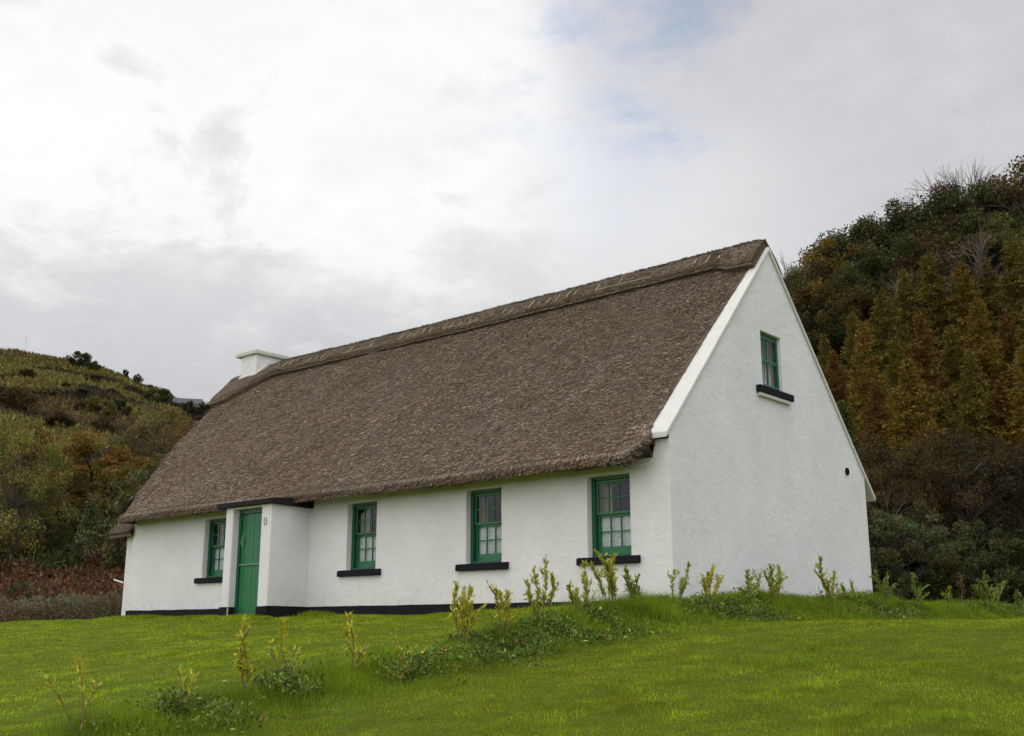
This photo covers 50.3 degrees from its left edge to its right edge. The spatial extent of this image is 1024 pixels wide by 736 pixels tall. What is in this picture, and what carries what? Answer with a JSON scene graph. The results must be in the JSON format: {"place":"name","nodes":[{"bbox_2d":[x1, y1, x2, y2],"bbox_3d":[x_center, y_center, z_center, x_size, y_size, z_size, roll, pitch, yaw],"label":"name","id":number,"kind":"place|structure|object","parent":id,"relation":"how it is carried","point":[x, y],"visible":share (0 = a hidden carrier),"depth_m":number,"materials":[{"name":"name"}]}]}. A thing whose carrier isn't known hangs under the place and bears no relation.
{"place":"outdoors","nodes":[
{"label":"outdoors","id":0,"kind":"place"},
{"bbox_2d":[0,585,1023,735],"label":"ground","id":1,"kind":"structure","parent":0,"point":[522,702],"depth_m":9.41,"materials":[{"name":"green plant"}]},
{"bbox_2d":[0,588,122,621],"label":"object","id":2,"kind":"object","parent":1,"relation":"on","point":[75,607],"visible":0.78,"depth_m":29.52,"materials":[{"name":"grey stone"}]},
{"bbox_2d":[43,654,101,734],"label":"sapling","id":3,"kind":"object","parent":1,"relation":"on","point":[79,668],"visible":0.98,"depth_m":8.29,"materials":[{"name":"green plant"}]},
{"bbox_2d":[174,665,199,717],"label":"sapling","id":4,"kind":"object","parent":1,"relation":"on","point":[193,681],"visible":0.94,"depth_m":8.86,"materials":[{"name":"green plant"}]},
{"bbox_2d":[233,613,256,698],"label":"sapling","id":5,"kind":"object","parent":1,"relation":"on","point":[244,669],"visible":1,"depth_m":9.29,"materials":[{"name":"green plant"}]},
{"bbox_2d":[265,617,301,686],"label":"sapling","id":6,"kind":"object","parent":1,"relation":"on","point":[281,631],"visible":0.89,"depth_m":9.70,"materials":[{"name":"green plant"}]},
{"bbox_2d":[341,612,367,673],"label":"sapling","id":7,"kind":"object","parent":1,"relation":"on","point":[354,652],"visible":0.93,"depth_m":10.30,"materials":[{"name":"green plant"}]},
{"bbox_2d":[448,580,486,642],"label":"sapling","id":8,"kind":"object","parent":1,"relation":"on","point":[465,604],"visible":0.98,"depth_m":11.49,"materials":[{"name":"green plant"}]},
{"bbox_2d":[107,239,875,617],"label":"cottage","id":9,"kind":"structure","parent":1,"relation":"on","point":[655,425],"depth_m":21.98,"materials":[{"name":"white paint"}]},
{"bbox_2d":[194,519,225,583],"bbox_3d":[-6.979,4.331,26.115,1.293,1.615,0.519,-11,-18,40],"label":"window","id":10,"kind":"structure","parent":9,"relation":"in","point":[215,561],"depth_m":26.26,"materials":[{"name":"green glass"}]},
{"bbox_2d":[234,508,261,614],"bbox_3d":[-5.600,4.236,23.511,1.030,2.385,0.140,-11,-18,40],"label":"door","id":11,"kind":"structure","parent":9,"relation":"in","point":[250,521],"depth_m":23.61,"materials":[{"name":"green wood"}]},
{"bbox_2d":[337,502,380,576],"bbox_3d":[-3.016,3.530,22.777,1.293,1.615,0.519,-11,-18,40],"label":"window","id":12,"kind":"structure","parent":9,"relation":"in","point":[363,547],"depth_m":22.89,"materials":[{"name":"green glass"}]},
{"bbox_2d":[455,488,508,570],"bbox_3d":[-0.424,3.006,20.593,1.293,1.615,0.519,-11,-18,40],"label":"window","id":13,"kind":"structure","parent":9,"relation":"in","point":[485,540],"depth_m":20.68,"materials":[{"name":"green glass"}]},
{"bbox_2d":[576,474,640,565],"bbox_3d":[1.761,2.565,18.754,1.293,1.615,0.519,-11,-18,40],"label":"window","id":14,"kind":"structure","parent":9,"relation":"in","point":[611,534],"depth_m":18.84,"materials":[{"name":"green glass"}]},
{"bbox_2d":[756,333,793,404],"bbox_3d":[5.016,0.000,21.374,0.367,1.335,1.370,-11,-18,40],"label":"window","id":15,"kind":"structure","parent":9,"relation":"in","point":[767,391],"depth_m":21.47,"materials":[{"name":"green glass"}]},
{"bbox_2d":[486,580,518,630],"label":"sapling","id":16,"kind":"object","parent":1,"relation":"on","point":[505,603],"visible":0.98,"depth_m":11.86,"materials":[{"name":"green plant"}]},
{"bbox_2d":[23,586,1023,735],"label":"bank weeds","id":17,"kind":"object","parent":1,"relation":"on","point":[275,676],"visible":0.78,"depth_m":11.25,"materials":[{"name":"green plant"}]},
{"bbox_2d":[523,553,559,628],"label":"sapling","id":18,"kind":"object","parent":1,"relation":"on","point":[535,605],"visible":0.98,"depth_m":12.46,"materials":[{"name":"green plant"}]},
{"bbox_2d":[565,559,598,607],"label":"sapling","id":19,"kind":"object","parent":1,"relation":"on","point":[584,581],"visible":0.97,"depth_m":13.03,"materials":[{"name":"green plant"}]},
{"bbox_2d":[588,548,618,609],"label":"sapling","id":20,"kind":"object","parent":1,"relation":"on","point":[609,568],"visible":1,"depth_m":13.43,"materials":[{"name":"green plant"}]},
{"bbox_2d":[620,565,641,600],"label":"sapling","id":21,"kind":"object","parent":1,"relation":"on","point":[629,584],"visible":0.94,"depth_m":13.76,"materials":[{"name":"green plant"}]},
{"bbox_2d":[667,561,691,600],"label":"sapling","id":22,"kind":"object","parent":1,"relation":"on","point":[681,587],"visible":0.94,"depth_m":14.73,"materials":[{"name":"green plant"}]},
{"bbox_2d":[698,564,724,601],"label":"sapling","id":23,"kind":"object","parent":1,"relation":"on","point":[706,586],"visible":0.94,"depth_m":15.24,"materials":[{"name":"green plant"}]},
{"bbox_2d":[736,568,761,598],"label":"sapling","id":24,"kind":"object","parent":1,"relation":"on","point":[750,585],"visible":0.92,"depth_m":16.14,"materials":[{"name":"green plant"}]},
{"bbox_2d":[761,563,787,599],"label":"sapling","id":25,"kind":"object","parent":1,"relation":"on","point":[776,586],"visible":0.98,"depth_m":16.63,"materials":[{"name":"green plant"}]},
{"bbox_2d":[814,555,841,599],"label":"sapling","id":26,"kind":"object","parent":1,"relation":"on","point":[825,581],"visible":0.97,"depth_m":17.96,"materials":[{"name":"green plant"}]},
{"bbox_2d":[869,569,898,601],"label":"sapling","id":27,"kind":"object","parent":1,"relation":"on","point":[884,591],"visible":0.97,"depth_m":19.71,"materials":[{"name":"green plant"}]},
{"bbox_2d":[871,535,935,599],"bbox_3d":[12.239,6.504,34.263,2.512,2.507,2.916,-2,-14,8],"label":"dark shrub","id":28,"kind":"object","parent":1,"relation":"on","point":[918,564],"visible":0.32,"depth_m":33.94,"materials":[{"name":"green plant"}]},
{"bbox_2d":[869,499,972,601],"bbox_3d":[11.258,5.302,30.554,3.264,3.247,3.016,11,-18,-39],"label":"willow bush","id":29,"kind":"object","parent":1,"relation":"on","point":[883,555],"visible":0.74,"depth_m":30.45,"materials":[{"name":"green plant"}]},
{"bbox_2d":[922,541,990,599],"bbox_3d":[13.841,6.581,34.285,2.382,2.322,2.400,12,-18,-42],"label":"dark shrub","id":30,"kind":"object","parent":1,"relation":"on","point":[969,583],"visible":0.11,"depth_m":33.73,"materials":[{"name":"green plant"}]},
{"bbox_2d":[927,517,1023,602],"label":"willow bush","id":31,"kind":"object","parent":1,"relation":"on","point":[999,553],"visible":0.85,"depth_m":28.86,"materials":[{"name":"green plant"}]},
{"bbox_2d":[970,571,1007,606],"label":"sapling","id":32,"kind":"object","parent":1,"relation":"on","point":[977,588],"visible":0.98,"depth_m":23.69,"materials":[{"name":"green plant"}]},
{"bbox_2d":[967,534,1023,602],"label":"dark shrub","id":33,"kind":"object","parent":1,"relation":"on","point":[993,566],"visible":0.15,"depth_m":34.35,"materials":[{"name":"green plant"}]},
{"bbox_2d":[998,537,1023,602],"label":"willow bush","id":34,"kind":"object","parent":1,"relation":"on","point":[1013,559],"visible":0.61,"depth_m":28.55,"materials":[{"name":"green plant"}]},
{"bbox_2d":[2,344,1021,577],"bbox_3d":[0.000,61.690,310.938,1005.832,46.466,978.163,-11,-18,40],"label":"hill","id":35,"kind":"structure","parent":0,"point":[147,414],"depth_m":90.38,"materials":[{"name":"green plant"}]},
{"bbox_2d":[0,383,39,411],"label":"hill bush","id":36,"kind":"object","parent":35,"relation":"on","point":[10,395],"visible":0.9,"depth_m":90.26,"materials":[{"name":"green plant"}]},
{"bbox_2d":[0,430,40,553],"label":"ash tree","id":37,"kind":"object","parent":35,"relation":"on","point":[20,489],"visible":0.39,"depth_m":43.26,"materials":[{"name":"green plant"}]},
{"bbox_2d":[6,423,54,470],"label":"maple tree","id":38,"kind":"object","parent":35,"relation":"on","point":[34,457],"visible":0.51,"depth_m":62.45,"materials":[{"name":"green plant"}]},
{"bbox_2d":[0,422,79,561],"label":"ash tree","id":39,"kind":"object","parent":35,"relation":"on","point":[13,526],"visible":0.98,"depth_m":41.96,"materials":[{"name":"green plant"}]},
{"bbox_2d":[1,480,80,550],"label":"ash tree","id":40,"kind":"object","parent":35,"relation":"on","point":[57,527],"visible":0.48,"depth_m":43.74,"materials":[{"name":"green plant"}]},
{"bbox_2d":[43,410,75,429],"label":"hill bush","id":41,"kind":"object","parent":35,"relation":"on","point":[60,417],"visible":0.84,"depth_m":81.25,"materials":[{"name":"brown plant"}]},
{"bbox_2d":[0,503,127,607],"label":"bracken","id":42,"kind":"object","parent":35,"relation":"on","point":[67,566],"visible":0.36,"depth_m":39.24,"materials":[{"name":"plant"}]},
{"bbox_2d":[33,466,97,540],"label":"maple tree","id":43,"kind":"object","parent":35,"relation":"on","point":[82,482],"visible":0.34,"depth_m":45.98,"materials":[{"name":"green plant"}]},
{"bbox_2d":[36,430,144,522],"bbox_3d":[-18.433,5.267,48.178,4.721,4.798,4.917,-10,-17,36],"label":"maple tree","id":44,"kind":"object","parent":35,"relation":"on","point":[118,456],"visible":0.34,"depth_m":47.53,"materials":[{"name":"green plant"}]},
{"bbox_2d":[84,395,119,416],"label":"hill bush","id":45,"kind":"object","parent":35,"relation":"on","point":[109,408],"visible":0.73,"depth_m":92.94,"materials":[{"name":"green plant"}]},
{"bbox_2d":[0,347,206,526],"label":"hill grass","id":46,"kind":"structure","parent":35,"relation":"on","point":[51,374],"depth_m":105.88,"materials":[{"name":"green plant"}]},
{"bbox_2d":[90,413,123,433],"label":"hill bush","id":47,"kind":"object","parent":35,"relation":"on","point":[106,422],"visible":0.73,"depth_m":84.22,"materials":[{"name":"brown plant"}]},
{"bbox_2d":[74,468,148,569],"bbox_3d":[-14.244,5.899,40.742,3.843,4.535,3.930,5,-14,-21],"label":"willow bush","id":48,"kind":"object","parent":35,"relation":"on","point":[117,545],"visible":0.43,"depth_m":39.85,"materials":[{"name":"green plant"}]},
{"bbox_2d":[72,454,151,528],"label":"maple tree","id":49,"kind":"object","parent":35,"relation":"on","point":[99,487],"visible":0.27,"depth_m":46.34,"materials":[{"name":"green plant"}]},
{"bbox_2d":[100,415,165,472],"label":"birch tree","id":50,"kind":"object","parent":35,"relation":"on","point":[112,439],"visible":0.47,"depth_m":64.43,"materials":[{"name":"green plant"}]},
{"bbox_2d":[113,406,190,476],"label":"birch tree","id":51,"kind":"object","parent":35,"relation":"on","point":[129,441],"visible":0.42,"depth_m":63.91,"materials":[{"name":"green plant"}]},
{"bbox_2d":[148,416,195,469],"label":"birch tree","id":52,"kind":"object","parent":35,"relation":"on","point":[176,437],"visible":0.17,"depth_m":60.26,"materials":[{"name":"green plant"}]},
{"bbox_2d":[782,268,820,324],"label":"broadleaf tree","id":53,"kind":"object","parent":35,"relation":"on","point":[792,287],"visible":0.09,"depth_m":86.73,"materials":[{"name":"green plant"}]},
{"bbox_2d":[783,258,840,331],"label":"broadleaf tree","id":54,"kind":"object","parent":35,"relation":"on","point":[819,266],"visible":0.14,"depth_m":87.44,"materials":[{"name":"green plant"}]},
{"bbox_2d":[791,284,848,364],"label":"broadleaf tree","id":55,"kind":"object","parent":35,"relation":"on","point":[835,337],"visible":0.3,"depth_m":74.15,"materials":[{"name":"green plant"}]},
{"bbox_2d":[816,333,838,402],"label":"larch tree","id":56,"kind":"object","parent":35,"relation":"on","point":[825,350],"visible":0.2,"depth_m":68.16,"materials":[{"name":"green plant"}]},
{"bbox_2d":[785,236,878,322],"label":"broadleaf tree","id":57,"kind":"object","parent":35,"relation":"on","point":[826,245],"visible":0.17,"depth_m":88.51,"materials":[{"name":"green plant"}]},
{"bbox_2d":[792,273,875,375],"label":"broadleaf tree","id":58,"kind":"object","parent":35,"relation":"on","point":[819,288],"visible":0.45,"depth_m":75.02,"materials":[{"name":"green plant"}]},
{"bbox_2d":[823,350,863,446],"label":"larch tree","id":59,"kind":"object","parent":35,"relation":"on","point":[835,382],"visible":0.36,"depth_m":58.91,"materials":[{"name":"brown plant"}]},
{"bbox_2d":[803,214,892,291],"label":"broadleaf tree","id":60,"kind":"object","parent":35,"relation":"on","point":[838,236],"visible":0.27,"depth_m":90.20,"materials":[{"name":"green plant"}]},
{"bbox_2d":[809,264,900,367],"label":"broadleaf tree","id":61,"kind":"object","parent":35,"relation":"on","point":[850,274],"visible":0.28,"depth_m":76.04,"materials":[{"name":"green plant"}]},
{"bbox_2d":[836,399,876,484],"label":"larch tree","id":62,"kind":"object","parent":35,"relation":"on","point":[848,422],"visible":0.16,"depth_m":48.34,"materials":[{"name":"brown plant"}]},
{"bbox_2d":[839,311,881,410],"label":"larch tree","id":63,"kind":"object","parent":35,"relation":"on","point":[848,352],"visible":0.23,"depth_m":67.13,"materials":[{"name":"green plant"}]},
{"bbox_2d":[819,212,915,347],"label":"broadleaf tree","id":64,"kind":"object","parent":35,"relation":"on","point":[860,225],"visible":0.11,"depth_m":88.82,"materials":[{"name":"green plant"}]},
{"bbox_2d":[844,320,903,453],"bbox_3d":[18.670,1.662,56.298,3.506,8.596,3.867,9,-16,-32],"label":"larch tree","id":65,"kind":"object","parent":35,"relation":"on","point":[864,365],"visible":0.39,"depth_m":56.34,"materials":[{"name":"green plant"}]},
{"bbox_2d":[854,377,901,508],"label":"larch tree","id":66,"kind":"object","parent":35,"relation":"on","point":[876,398],"visible":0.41,"depth_m":49.50,"materials":[{"name":"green plant"}]},
{"bbox_2d":[838,241,918,362],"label":"broadleaf tree","id":67,"kind":"object","parent":35,"relation":"on","point":[870,265],"visible":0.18,"depth_m":79.00,"materials":[{"name":"green plant"}]},
{"bbox_2d":[855,445,920,530],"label":"understorey tree","id":68,"kind":"object","parent":35,"relation":"on","point":[864,457],"visible":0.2,"depth_m":41.58,"materials":[{"name":"brown plant"}]},
{"bbox_2d":[866,287,916,397],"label":"larch tree","id":69,"kind":"object","parent":35,"relation":"on","point":[884,311],"visible":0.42,"depth_m":67.25,"materials":[{"name":"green plant"}]},
{"bbox_2d":[855,197,937,281],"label":"broadleaf tree","id":70,"kind":"object","parent":35,"relation":"on","point":[896,220],"visible":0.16,"depth_m":87.97,"materials":[{"name":"green plant"}]},
{"bbox_2d":[882,335,913,440],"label":"larch tree","id":71,"kind":"object","parent":35,"relation":"on","point":[895,361],"visible":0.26,"depth_m":59.30,"materials":[{"name":"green plant"}]},
{"bbox_2d":[848,231,957,347],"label":"broadleaf tree","id":72,"kind":"object","parent":35,"relation":"on","point":[910,245],"visible":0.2,"depth_m":76.77,"materials":[{"name":"green plant"}]},
{"bbox_2d":[864,462,942,547],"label":"understorey tree","id":73,"kind":"object","parent":35,"relation":"on","point":[912,488],"visible":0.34,"depth_m":39.47,"materials":[{"name":"brown plant"}]},
{"bbox_2d":[862,191,957,282],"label":"broadleaf tree","id":74,"kind":"object","parent":35,"relation":"on","point":[924,211],"visible":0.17,"depth_m":88.67,"materials":[{"name":"green plant"}]},
{"bbox_2d":[863,432,958,539],"bbox_3d":[14.921,5.136,41.942,4.129,5.282,4.794,-10,-17,36],"label":"understorey tree","id":75,"kind":"object","parent":35,"relation":"on","point":[880,448],"visible":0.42,"depth_m":41.48,"materials":[{"name":"brown plant"}]},
{"bbox_2d":[889,269,942,377],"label":"larch tree","id":76,"kind":"object","parent":35,"relation":"on","point":[907,322],"visible":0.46,"depth_m":69.33,"materials":[{"name":"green plant"}]},
{"bbox_2d":[877,357,955,510],"bbox_3d":[17.594,3.282,47.956,3.652,8.103,3.732,-4,-14,17],"label":"larch tree","id":77,"kind":"object","parent":35,"relation":"on","point":[915,408],"visible":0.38,"depth_m":48.15,"materials":[{"name":"green plant"}]},
{"bbox_2d":[833,372,1022,603],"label":"undergrowth","id":78,"kind":"object","parent":35,"relation":"on","point":[934,599],"depth_m":33.93,"materials":[{"name":"green plant"}]},
{"bbox_2d":[899,312,957,432],"bbox_3d":[22.224,0.849,59.031,3.639,8.176,3.561,4,-14,-16],"label":"larch tree","id":79,"kind":"object","parent":35,"relation":"on","point":[927,365],"visible":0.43,"depth_m":58.92,"materials":[{"name":"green plant"}]},
{"bbox_2d":[865,229,1001,328],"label":"broadleaf tree","id":80,"kind":"object","parent":35,"relation":"on","point":[943,260],"visible":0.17,"depth_m":75.56,"materials":[{"name":"green plant"}]},
{"bbox_2d":[860,212,1011,342],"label":"bare tree","id":81,"kind":"object","parent":35,"relation":"on","point":[979,266],"visible":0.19,"depth_m":71.06,"materials":[{"name":"brown plant"}]},
{"bbox_2d":[905,250,968,383],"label":"larch tree","id":82,"kind":"object","parent":35,"relation":"on","point":[928,291],"visible":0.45,"depth_m":68.91,"materials":[{"name":"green plant"}]},
{"bbox_2d":[879,423,1007,540],"bbox_3d":[16.893,4.895,42.729,4.638,5.504,4.138,-6,-15,22],"label":"understorey tree","id":83,"kind":"object","parent":35,"relation":"on","point":[941,445],"visible":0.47,"depth_m":42.14,"materials":[{"name":"brown plant"}]},
{"bbox_2d":[924,390,971,505],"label":"larch tree","id":84,"kind":"object","parent":35,"relation":"on","point":[940,401],"visible":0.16,"depth_m":49.19,"materials":[{"name":"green plant"}]},
{"bbox_2d":[900,180,1000,258],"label":"broadleaf tree","id":85,"kind":"object","parent":35,"relation":"on","point":[938,187],"visible":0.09,"depth_m":89.20,"materials":[{"name":"green plant"}]},
{"bbox_2d":[930,324,986,427],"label":"larch tree","id":86,"kind":"object","parent":35,"relation":"on","point":[951,356],"visible":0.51,"depth_m":59.80,"materials":[{"name":"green plant"}]},
{"bbox_2d":[906,156,1020,232],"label":"bare tree","id":87,"kind":"object","parent":35,"relation":"on","point":[974,181],"visible":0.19,"depth_m":91.65,"materials":[{"name":"brown plant"}]},
{"bbox_2d":[912,430,1023,543],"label":"understorey tree","id":88,"kind":"object","parent":35,"relation":"on","point":[991,463],"visible":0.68,"depth_m":41.41,"materials":[{"name":"brown plant"}]},
{"bbox_2d":[916,225,1019,315],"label":"broadleaf tree","id":89,"kind":"object","parent":35,"relation":"on","point":[989,249],"visible":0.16,"depth_m":76.82,"materials":[{"name":"green plant"}]},
{"bbox_2d":[935,261,1002,371],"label":"larch tree","id":90,"kind":"object","parent":35,"relation":"on","point":[962,278],"visible":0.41,"depth_m":68.37,"materials":[{"name":"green plant"}]},
{"bbox_2d":[922,177,1022,235],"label":"broadleaf tree","id":91,"kind":"object","parent":35,"relation":"on","point":[959,207],"visible":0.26,"depth_m":88.46,"materials":[{"name":"green plant"}]},
{"bbox_2d":[942,348,1005,511],"bbox_3d":[20.726,2.993,48.255,3.866,8.184,3.194,8,-16,-31],"label":"larch tree","id":92,"kind":"object","parent":35,"relation":"on","point":[969,413],"visible":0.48,"depth_m":48.57,"materials":[{"name":"green plant"}]},
{"bbox_2d":[930,206,1023,319],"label":"broadleaf tree","id":93,"kind":"object","parent":35,"relation":"on","point":[974,222],"visible":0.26,"depth_m":77.13,"materials":[{"name":"green plant"}]},
{"bbox_2d":[954,296,1021,426],"bbox_3d":[25.798,0.202,58.913,3.828,8.573,4.633,1,-14,-4],"label":"larch tree","id":94,"kind":"object","parent":35,"relation":"on","point":[986,356],"visible":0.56,"depth_m":58.70,"materials":[{"name":"green plant"}]},
{"bbox_2d":[959,448,1023,536],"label":"understorey tree","id":95,"kind":"object","parent":35,"relation":"on","point":[996,505],"visible":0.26,"depth_m":42.28,"materials":[{"name":"brown plant"}]},
{"bbox_2d":[972,256,1011,369],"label":"larch tree","id":96,"kind":"object","parent":35,"relation":"on","point":[990,281],"visible":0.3,"depth_m":70.26,"materials":[{"name":"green plant"}]},
{"bbox_2d":[963,182,1023,266],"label":"broadleaf tree","id":97,"kind":"object","parent":35,"relation":"on","point":[1015,193],"visible":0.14,"depth_m":89.39,"materials":[{"name":"green plant"}]},
{"bbox_2d":[966,379,1023,508],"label":"larch tree","id":98,"kind":"object","parent":35,"relation":"on","point":[1000,399],"visible":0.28,"depth_m":48.25,"materials":[{"name":"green plant"}]},
{"bbox_2d":[980,435,1023,531],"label":"understorey tree","id":99,"kind":"object","parent":35,"relation":"on","point":[1012,455],"visible":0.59,"depth_m":41.96,"materials":[{"name":"brown plant"}]},
{"bbox_2d":[982,155,1023,207],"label":"broadleaf tree","id":100,"kind":"object","parent":35,"relation":"on","point":[1017,175],"visible":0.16,"depth_m":91.99,"materials":[{"name":"green plant"}]},
{"bbox_2d":[984,238,1023,372],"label":"larch tree","id":101,"kind":"object","parent":35,"relation":"on","point":[1012,271],"visible":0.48,"depth_m":67.80,"materials":[{"name":"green plant"}]},
{"bbox_2d":[991,346,1023,507],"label":"larch tree","id":102,"kind":"object","parent":35,"relation":"on","point":[1018,392],"visible":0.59,"depth_m":47.00,"materials":[{"name":"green plant"}]},
{"bbox_2d":[994,311,1023,427],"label":"larch tree","id":103,"kind":"object","parent":35,"relation":"on","point":[1009,343],"visible":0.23,"depth_m":59.80,"materials":[{"name":"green plant"}]},
{"bbox_2d":[0,0,1023,403],"label":"sky","id":104,"kind":"structure","parent":0,"point":[187,187],"materials":[{"name":"white"}]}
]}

